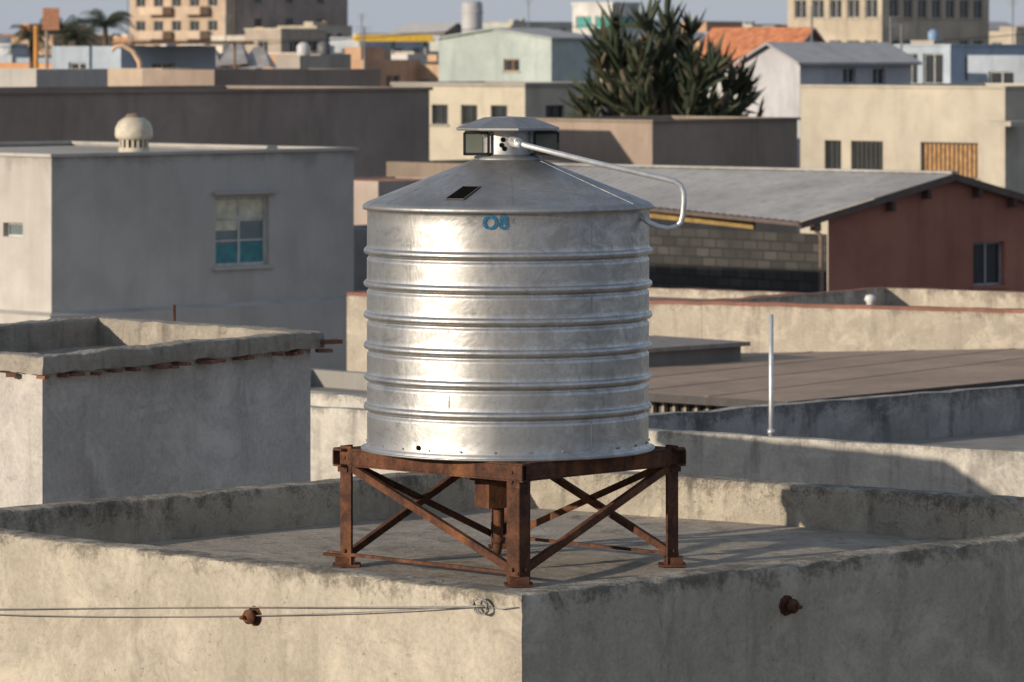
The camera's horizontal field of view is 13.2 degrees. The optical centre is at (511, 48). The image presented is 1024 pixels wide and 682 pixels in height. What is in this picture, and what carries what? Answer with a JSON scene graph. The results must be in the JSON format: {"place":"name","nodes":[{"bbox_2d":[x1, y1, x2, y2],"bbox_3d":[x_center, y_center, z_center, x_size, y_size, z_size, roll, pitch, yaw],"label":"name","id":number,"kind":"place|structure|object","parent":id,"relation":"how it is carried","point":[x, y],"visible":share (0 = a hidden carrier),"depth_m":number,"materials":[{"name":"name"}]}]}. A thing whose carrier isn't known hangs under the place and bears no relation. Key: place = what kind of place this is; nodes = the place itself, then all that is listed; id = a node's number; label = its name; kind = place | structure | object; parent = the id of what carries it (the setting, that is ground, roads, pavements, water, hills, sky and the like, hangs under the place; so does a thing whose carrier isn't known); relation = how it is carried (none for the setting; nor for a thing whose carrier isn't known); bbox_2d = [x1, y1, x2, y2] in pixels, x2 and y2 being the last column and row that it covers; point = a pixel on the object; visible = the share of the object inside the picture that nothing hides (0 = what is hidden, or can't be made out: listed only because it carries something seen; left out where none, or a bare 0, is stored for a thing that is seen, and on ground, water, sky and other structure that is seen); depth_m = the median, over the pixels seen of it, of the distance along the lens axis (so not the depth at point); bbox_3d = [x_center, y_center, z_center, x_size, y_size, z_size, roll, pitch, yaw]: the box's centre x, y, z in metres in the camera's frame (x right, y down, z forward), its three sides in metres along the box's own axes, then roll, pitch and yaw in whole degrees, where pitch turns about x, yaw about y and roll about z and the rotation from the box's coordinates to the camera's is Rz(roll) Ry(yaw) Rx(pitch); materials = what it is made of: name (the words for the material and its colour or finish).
{"place":"outdoors","nodes":[
{"label":"outdoors","id":0,"kind":"place"},
{"bbox_2d":[0,36,10,54],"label":"city house","id":1,"kind":"structure","parent":0,"point":[3,40],"depth_m":388.81,"materials":[{"name":"grey concrete"}]},
{"bbox_2d":[6,24,43,35],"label":"city building","id":2,"kind":"structure","parent":0,"point":[31,26],"depth_m":422.04,"materials":[{"name":"concrete"}]},
{"bbox_2d":[0,44,51,62],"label":"city building","id":3,"kind":"structure","parent":0,"point":[17,53],"depth_m":325.62,"materials":[{"name":"white paint"}]},
{"bbox_2d":[0,63,51,67],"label":"city building","id":4,"kind":"structure","parent":0,"point":[16,65],"depth_m":230.57,"materials":[{"name":"orange paint"}]},
{"bbox_2d":[16,58,51,62],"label":"city building","id":5,"kind":"structure","parent":0,"point":[26,60],"depth_m":294.15,"materials":[{"name":"white paint"}]},
{"bbox_2d":[0,68,107,86],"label":"white low building","id":6,"kind":"structure","parent":0,"point":[35,77],"depth_m":136.84,"materials":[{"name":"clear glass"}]},
{"bbox_2d":[11,24,113,54],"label":"city building","id":7,"kind":"structure","parent":0,"point":[99,41],"depth_m":364.45,"materials":[{"name":"concrete"}]},
{"bbox_2d":[114,37,129,40],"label":"city building","id":8,"kind":"structure","parent":0,"point":[120,38],"depth_m":572.80,"materials":[{"name":"beige concrete"}]},
{"bbox_2d":[52,46,215,68],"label":"blue house","id":9,"kind":"structure","parent":0,"point":[84,57],"depth_m":163.65,"materials":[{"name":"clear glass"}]},
{"bbox_2d":[0,141,358,370],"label":"grey rendered building","id":10,"kind":"structure","parent":0,"point":[243,235],"depth_m":83.37,"materials":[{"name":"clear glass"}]},
{"bbox_2d":[115,113,152,151],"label":"roof ventilator","id":11,"kind":"object","parent":10,"relation":"on","point":[133,132],"visible":0.97,"depth_m":85.75,"materials":[{"name":"beige plastic"}]},
{"bbox_2d":[160,44,223,56],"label":"city building","id":12,"kind":"structure","parent":0,"point":[221,54],"depth_m":353.41,"materials":[{"name":"beige concrete"}]},
{"bbox_2d":[176,45,244,52],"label":"city building","id":13,"kind":"structure","parent":0,"point":[221,49],"depth_m":391.81,"materials":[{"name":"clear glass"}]},
{"bbox_2d":[0,85,432,177],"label":"dark brown building","id":14,"kind":"structure","parent":0,"point":[379,127],"depth_m":113.64,"materials":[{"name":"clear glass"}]},
{"bbox_2d":[210,35,244,44],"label":"city building","id":15,"kind":"structure","parent":0,"point":[235,37],"depth_m":426.12,"materials":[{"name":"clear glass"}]},
{"bbox_2d":[216,64,241,68],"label":"city building","id":16,"kind":"structure","parent":0,"point":[232,66],"depth_m":291.08,"materials":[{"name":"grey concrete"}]},
{"bbox_2d":[143,69,380,86],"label":"brown block","id":17,"kind":"structure","parent":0,"point":[279,77],"depth_m":129.82,"materials":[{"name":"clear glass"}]},
{"bbox_2d":[244,28,327,68],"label":"city building","id":18,"kind":"structure","parent":0,"point":[297,35],"depth_m":352.75,"materials":[{"name":"beige paint"}]},
{"bbox_2d":[236,0,347,34],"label":"brown apartment tower","id":19,"kind":"structure","parent":0,"point":[259,13],"depth_m":547.39,"materials":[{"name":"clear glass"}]},
{"bbox_2d":[264,46,344,68],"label":"city building","id":20,"kind":"structure","parent":0,"point":[272,56],"depth_m":325.44,"materials":[{"name":"beige concrete"}]},
{"bbox_2d":[274,21,351,43],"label":"city building","id":21,"kind":"structure","parent":0,"point":[339,31],"depth_m":541.84,"materials":[{"name":"beige concrete"}]},
{"bbox_2d":[311,368,368,394],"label":"grey building","id":22,"kind":"structure","parent":0,"point":[336,381],"depth_m":65.60,"materials":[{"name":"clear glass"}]},
{"bbox_2d":[311,392,403,480],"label":"grey parapet building","id":23,"kind":"structure","parent":0,"point":[338,419],"depth_m":50.34,"materials":[{"name":"grey concrete"}]},
{"bbox_2d":[354,225,367,290],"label":"grey house","id":24,"kind":"structure","parent":0,"point":[360,255],"depth_m":91.03,"materials":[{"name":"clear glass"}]},
{"bbox_2d":[356,26,372,68],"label":"tv antenna","id":25,"kind":"object","parent":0,"point":[363,32],"visible":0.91,"depth_m":179.98,"materials":[{"name":"metal"}]},
{"bbox_2d":[352,33,388,36],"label":"city building","id":26,"kind":"structure","parent":0,"point":[368,33],"depth_m":869.98,"materials":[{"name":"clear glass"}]},
{"bbox_2d":[345,47,420,86],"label":"city building","id":27,"kind":"structure","parent":0,"point":[394,70],"depth_m":261.60,"materials":[{"name":"orange paint"}]},
{"bbox_2d":[330,37,435,52],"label":"city building","id":28,"kind":"structure","parent":0,"point":[340,45],"depth_m":366.34,"materials":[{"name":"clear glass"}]},
{"bbox_2d":[354,176,427,224],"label":"pink roof house","id":29,"kind":"structure","parent":0,"point":[366,189],"depth_m":101.42,"materials":[{"name":"paint"}]},
{"bbox_2d":[389,25,405,33],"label":"city house","id":30,"kind":"structure","parent":0,"point":[396,30],"depth_m":808.88,"materials":[{"name":"grey concrete"}]},
{"bbox_2d":[391,54,438,63],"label":"city building","id":31,"kind":"structure","parent":0,"point":[423,58],"depth_m":289.95,"materials":[{"name":"white concrete"}]},
{"bbox_2d":[391,51,438,53],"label":"city building","id":32,"kind":"structure","parent":0,"point":[415,52],"depth_m":317.74,"materials":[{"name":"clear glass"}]},
{"bbox_2d":[419,55,438,81],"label":"city building","id":33,"kind":"structure","parent":0,"point":[429,72],"depth_m":262.75,"materials":[{"name":"paint"}]},
{"bbox_2d":[397,23,461,34],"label":"city house","id":34,"kind":"structure","parent":0,"point":[417,28],"depth_m":656.41,"materials":[{"name":"white concrete"}]},
{"bbox_2d":[430,41,438,50],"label":"city building","id":35,"kind":"structure","parent":0,"point":[434,45],"depth_m":361.10,"materials":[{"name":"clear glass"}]},
{"bbox_2d":[386,159,570,176],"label":"brown building","id":36,"kind":"structure","parent":0,"point":[429,168],"depth_m":109.53,"materials":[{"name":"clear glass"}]},
{"bbox_2d":[0,0,1023,33],"label":"sky","id":37,"kind":"structure","parent":0,"point":[385,16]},
{"bbox_2d":[433,28,595,81],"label":"pale teal building","id":38,"kind":"structure","parent":0,"point":[524,54],"depth_m":218.10,"materials":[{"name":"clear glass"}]},
{"bbox_2d":[483,18,571,31],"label":"city building","id":39,"kind":"structure","parent":0,"point":[521,23],"depth_m":649.98,"materials":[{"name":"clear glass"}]},
{"bbox_2d":[525,0,531,27],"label":"tv antenna","id":40,"kind":"object","parent":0,"point":[528,2],"visible":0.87,"depth_m":319.96,"materials":[{"name":"metal"}]},
{"bbox_2d":[347,287,800,371],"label":"cream building","id":41,"kind":"structure","parent":0,"point":[676,312],"depth_m":74.98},
{"bbox_2d":[571,2,640,81],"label":"white glass building","id":42,"kind":"structure","parent":0,"point":[590,12],"depth_m":351.69,"materials":[{"name":"paint"}]},
{"bbox_2d":[639,21,677,35],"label":"city building","id":43,"kind":"structure","parent":0,"point":[644,33],"depth_m":577.28,"materials":[{"name":"grey glass"}]},
{"bbox_2d":[535,116,800,232],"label":"brown wall building","id":44,"kind":"structure","parent":0,"point":[732,141],"depth_m":121.79,"materials":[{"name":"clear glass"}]},
{"bbox_2d":[653,32,705,42],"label":"city house","id":45,"kind":"structure","parent":0,"point":[697,35],"depth_m":463.50,"materials":[{"name":"grey concrete"}]},
{"bbox_2d":[675,40,701,59],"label":"city building","id":46,"kind":"structure","parent":0,"point":[698,42],"depth_m":236.78,"materials":[{"name":"beige concrete"}]},
{"bbox_2d":[680,21,742,31],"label":"city building","id":47,"kind":"structure","parent":0,"point":[707,26],"depth_m":558.30,"materials":[{"name":"beige concrete"}]},
{"bbox_2d":[696,27,825,116],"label":"orange roof house","id":48,"kind":"structure","parent":0,"point":[746,40],"depth_m":174.13,"materials":[{"name":"tile"}]},
{"bbox_2d":[743,21,781,26],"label":"city building","id":49,"kind":"structure","parent":0,"point":[749,24],"depth_m":698.88,"materials":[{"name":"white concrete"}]},
{"bbox_2d":[761,25,787,26],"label":"city building","id":50,"kind":"structure","parent":0,"point":[774,25],"depth_m":383.20,"materials":[{"name":"grey concrete"}]},
{"bbox_2d":[553,163,1023,292],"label":"red brown shed","id":51,"kind":"structure","parent":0,"point":[953,230],"depth_m":97.48,"materials":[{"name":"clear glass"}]},
{"bbox_2d":[804,7,819,41],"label":"tv antenna","id":52,"kind":"object","parent":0,"point":[811,13],"visible":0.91,"depth_m":169.98,"materials":[{"name":"metal"}]},
{"bbox_2d":[734,42,921,232],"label":"grey roof house","id":53,"kind":"structure","parent":0,"point":[784,69],"depth_m":161.45,"materials":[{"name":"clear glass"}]},
{"bbox_2d":[881,16,899,43],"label":"tv antenna","id":54,"kind":"object","parent":53,"relation":"attached to","point":[890,26],"visible":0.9,"depth_m":164.98,"materials":[{"name":"metal"}]},
{"bbox_2d":[892,24,910,49],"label":"tv antenna","id":55,"kind":"object","parent":53,"relation":"attached to","point":[900,34],"visible":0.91,"depth_m":164.98,"materials":[{"name":"metal"}]},
{"bbox_2d":[702,287,1023,352],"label":"red edged parapet building","id":56,"kind":"structure","parent":0,"point":[895,319],"depth_m":71.48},
{"bbox_2d":[864,294,875,304],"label":"roof vent cap","id":57,"kind":"object","parent":56,"relation":"on","point":[870,299],"visible":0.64,"depth_m":74.14,"materials":[{"name":"white plastic"}]},
{"bbox_2d":[788,0,988,44],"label":"beige office building","id":58,"kind":"structure","parent":0,"point":[849,21],"depth_m":303.31,"materials":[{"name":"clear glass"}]},
{"bbox_2d":[797,83,1023,290],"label":"cream house","id":59,"kind":"structure","parent":0,"point":[973,130],"depth_m":134.50,"materials":[{"name":"beige paint"}]},
{"bbox_2d":[894,44,1023,83],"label":"light blue house","id":60,"kind":"structure","parent":0,"point":[944,63],"depth_m":188.93,"materials":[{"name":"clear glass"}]},
{"bbox_2d":[910,29,956,43],"bbox_3d":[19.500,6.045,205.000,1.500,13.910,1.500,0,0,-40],"label":"roof water tank","id":61,"kind":"object","parent":60,"relation":"on","point":[933,36],"visible":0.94,"depth_m":204.74,"materials":[{"name":"plastic"}]},
{"bbox_2d":[968,55,1023,82],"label":"slate blue house","id":62,"kind":"structure","parent":0,"point":[995,68],"depth_m":177.13,"materials":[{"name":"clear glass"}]},
{"bbox_2d":[989,22,1016,30],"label":"city house","id":63,"kind":"structure","parent":0,"point":[994,26],"depth_m":717.81,"materials":[{"name":"grey concrete"}]},
{"bbox_2d":[989,27,1023,43],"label":"city building","id":64,"kind":"structure","parent":0,"point":[1003,39],"depth_m":355.24,"materials":[{"name":"beige concrete"}]},
{"bbox_2d":[1008,0,1017,43],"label":"tv antenna","id":65,"kind":"object","parent":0,"point":[1012,3],"visible":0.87,"depth_m":229.98,"materials":[{"name":"metal"}]},
{"label":"ground","id":66,"kind":"structure","parent":0,"visible":0},
{"bbox_2d":[4,24,59,67],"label":"palm tree","id":67,"kind":"object","parent":66,"relation":"on","point":[29,36],"visible":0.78,"depth_m":211.84,"materials":[{"name":"green plant"}]},
{"bbox_2d":[34,26,38,67],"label":"orange pole","id":68,"kind":"object","parent":66,"relation":"on","point":[36,46],"visible":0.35,"depth_m":161.93,"materials":[{"name":"paint"}]},
{"bbox_2d":[43,8,58,67],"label":"orange sign board","id":69,"kind":"object","parent":66,"relation":"on","point":[50,18],"visible":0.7,"depth_m":199.88,"materials":[{"name":"orange metal"}]},
{"bbox_2d":[38,15,95,45],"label":"palm tree","id":70,"kind":"object","parent":66,"relation":"on","point":[73,24],"visible":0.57,"depth_m":215.95,"materials":[{"name":"green plant"}]},
{"bbox_2d":[49,26,100,55],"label":"palm tree","id":71,"kind":"object","parent":66,"relation":"on","point":[80,37],"visible":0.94,"depth_m":213.74,"materials":[{"name":"green plant"}]},
{"bbox_2d":[75,8,137,45],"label":"palm tree","id":72,"kind":"object","parent":66,"relation":"on","point":[112,20],"visible":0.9,"depth_m":219.88,"materials":[{"name":"green plant"}]},
{"bbox_2d":[108,68,209,85],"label":"beige block","id":73,"kind":"structure","parent":66,"relation":"on","point":[125,76],"depth_m":132.15,"materials":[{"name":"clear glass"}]},
{"bbox_2d":[111,43,142,67],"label":"orange arch","id":74,"kind":"object","parent":73,"relation":"on","point":[133,52],"visible":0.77,"depth_m":134.94,"materials":[{"name":"orange paint"}]},
{"bbox_2d":[0,305,342,506],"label":"concrete outbuilding","id":75,"kind":"structure","parent":66,"relation":"on","point":[100,406],"depth_m":39.77,"materials":[{"name":"grey concrete"}]},
{"bbox_2d":[130,0,235,45],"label":"beige apartment tower","id":76,"kind":"structure","parent":66,"relation":"on","point":[152,20],"depth_m":545.55,"materials":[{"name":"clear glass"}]},
{"bbox_2d":[112,41,253,68],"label":"brown patio canopy","id":77,"kind":"object","parent":66,"relation":"on","point":[183,42],"visible":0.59,"depth_m":162.52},
{"bbox_2d":[216,44,275,68],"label":"grey fabric awning","id":78,"kind":"object","parent":66,"relation":"on","point":[257,57],"visible":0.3,"depth_m":197.27,"materials":[{"name":"grey fabric"}]},
{"bbox_2d":[276,42,330,68],"bbox_3d":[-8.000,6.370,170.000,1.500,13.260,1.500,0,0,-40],"label":"domed building","id":79,"kind":"structure","parent":66,"relation":"on","point":[303,58],"depth_m":169.58,"materials":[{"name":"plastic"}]},
{"bbox_2d":[310,41,350,68],"bbox_3d":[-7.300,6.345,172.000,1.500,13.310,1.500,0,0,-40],"label":"domed building","id":80,"kind":"structure","parent":66,"relation":"on","point":[340,61],"depth_m":171.73,"materials":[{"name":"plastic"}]},
{"bbox_2d":[353,34,432,53],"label":"yellow canopy","id":81,"kind":"object","parent":66,"relation":"on","point":[424,38],"visible":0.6,"depth_m":298.95,"materials":[{"name":"paint"}]},
{"bbox_2d":[0,19,1023,47],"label":"overhead cables","id":82,"kind":"object","parent":81,"relation":"attached to","point":[382,36],"visible":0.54,"depth_m":252.62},
{"bbox_2d":[127,0,128,45],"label":"tv antenna","id":83,"kind":"object","parent":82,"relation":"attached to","point":[128,18],"depth_m":299.98,"materials":[{"name":"metal"}]},
{"bbox_2d":[461,1,482,32],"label":"cylindrical silo","id":84,"kind":"object","parent":66,"relation":"on","point":[472,14],"visible":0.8,"depth_m":399.19,"materials":[{"name":"white metal"}]},
{"bbox_2d":[390,81,608,159],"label":"windowed cream building","id":85,"kind":"structure","parent":66,"relation":"on","point":[453,105],"depth_m":151.89,"materials":[{"name":"beige paint"}]},
{"bbox_2d":[0,471,1023,681],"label":"concrete rooftop building","id":86,"kind":"structure","parent":66,"relation":"on","point":[881,584],"depth_m":30.65,"materials":[{"name":"concrete"}]},
{"bbox_2d":[239,606,261,625],"bbox_3d":[-1.758,3.803,29.678,0.146,0.148,0.170,0,0,44],"label":"rusty wall anchor","id":87,"kind":"object","parent":86,"relation":"attached to","point":[248,616],"visible":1,"depth_m":29.66,"materials":[{"name":"metal"}]},
{"bbox_2d":[0,597,517,616],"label":"tied wire","id":88,"kind":"object","parent":87,"relation":"attached to","point":[474,605],"visible":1,"depth_m":29.40,"materials":[{"name":"grey metal"}]},
{"bbox_2d":[323,444,685,586],"bbox_3d":[-0.019,3.338,32.400,2.057,0.877,1.933,0,0,44],"label":"rusty steel tank stand","id":89,"kind":"object","parent":86,"relation":"on","point":[502,491],"visible":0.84,"depth_m":32.07,"materials":[{"name":"brown metal"}]},
{"bbox_2d":[361,116,686,461],"bbox_3d":[-0.030,1.706,32.400,2.150,2.427,2.150,0,0,-21],"label":"galvanised water tank","id":90,"kind":"object","parent":89,"relation":"on","point":[507,314],"visible":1,"depth_m":31.54,"materials":[{"name":"metal"}]},
{"bbox_2d":[779,595,802,615],"bbox_3d":[1.870,3.723,29.604,0.146,0.148,0.170,0,0,-43],"label":"rusty wall anchor","id":91,"kind":"object","parent":86,"relation":"attached to","point":[788,605],"visible":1,"depth_m":29.60,"materials":[{"name":"metal"}]},
{"bbox_2d":[559,0,764,116],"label":"giant spiky succulent tree","id":92,"kind":"object","parent":66,"relation":"on","point":[648,77],"visible":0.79,"depth_m":140.00,"materials":[{"name":"green plant"}]},
{"bbox_2d":[648,335,749,366],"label":"stair hut","id":93,"kind":"object","parent":66,"relation":"on","point":[666,350],"visible":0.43,"depth_m":65.12,"materials":[{"name":"grey concrete"}]},
{"bbox_2d":[631,384,1023,495],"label":"pale parapet building","id":94,"kind":"structure","parent":66,"relation":"on","point":[968,440],"depth_m":47.55,"materials":[{"name":"grey concrete"}]},
{"bbox_2d":[768,314,774,435],"bbox_3d":[2.860,3.865,48.900,0.080,1.870,0.080,0,0,0],"label":"vent pole","id":95,"kind":"object","parent":94,"relation":"on","point":[771,431],"visible":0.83,"depth_m":48.88,"materials":[{"name":"silver metal"}]},
{"bbox_2d":[647,348,1023,412],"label":"brown canopy roof building","id":96,"kind":"structure","parent":66,"relation":"on","point":[802,376],"depth_m":62.48,"materials":[{"name":"brown metal"}]},
{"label":"city building","id":97,"kind":"object","parent":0,"visible":0},
{"bbox_2d":[219,15,231,68],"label":"tv antenna","id":98,"kind":"object","parent":97,"relation":"attached to","point":[225,30],"visible":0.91,"depth_m":239.99,"materials":[{"name":"metal"}]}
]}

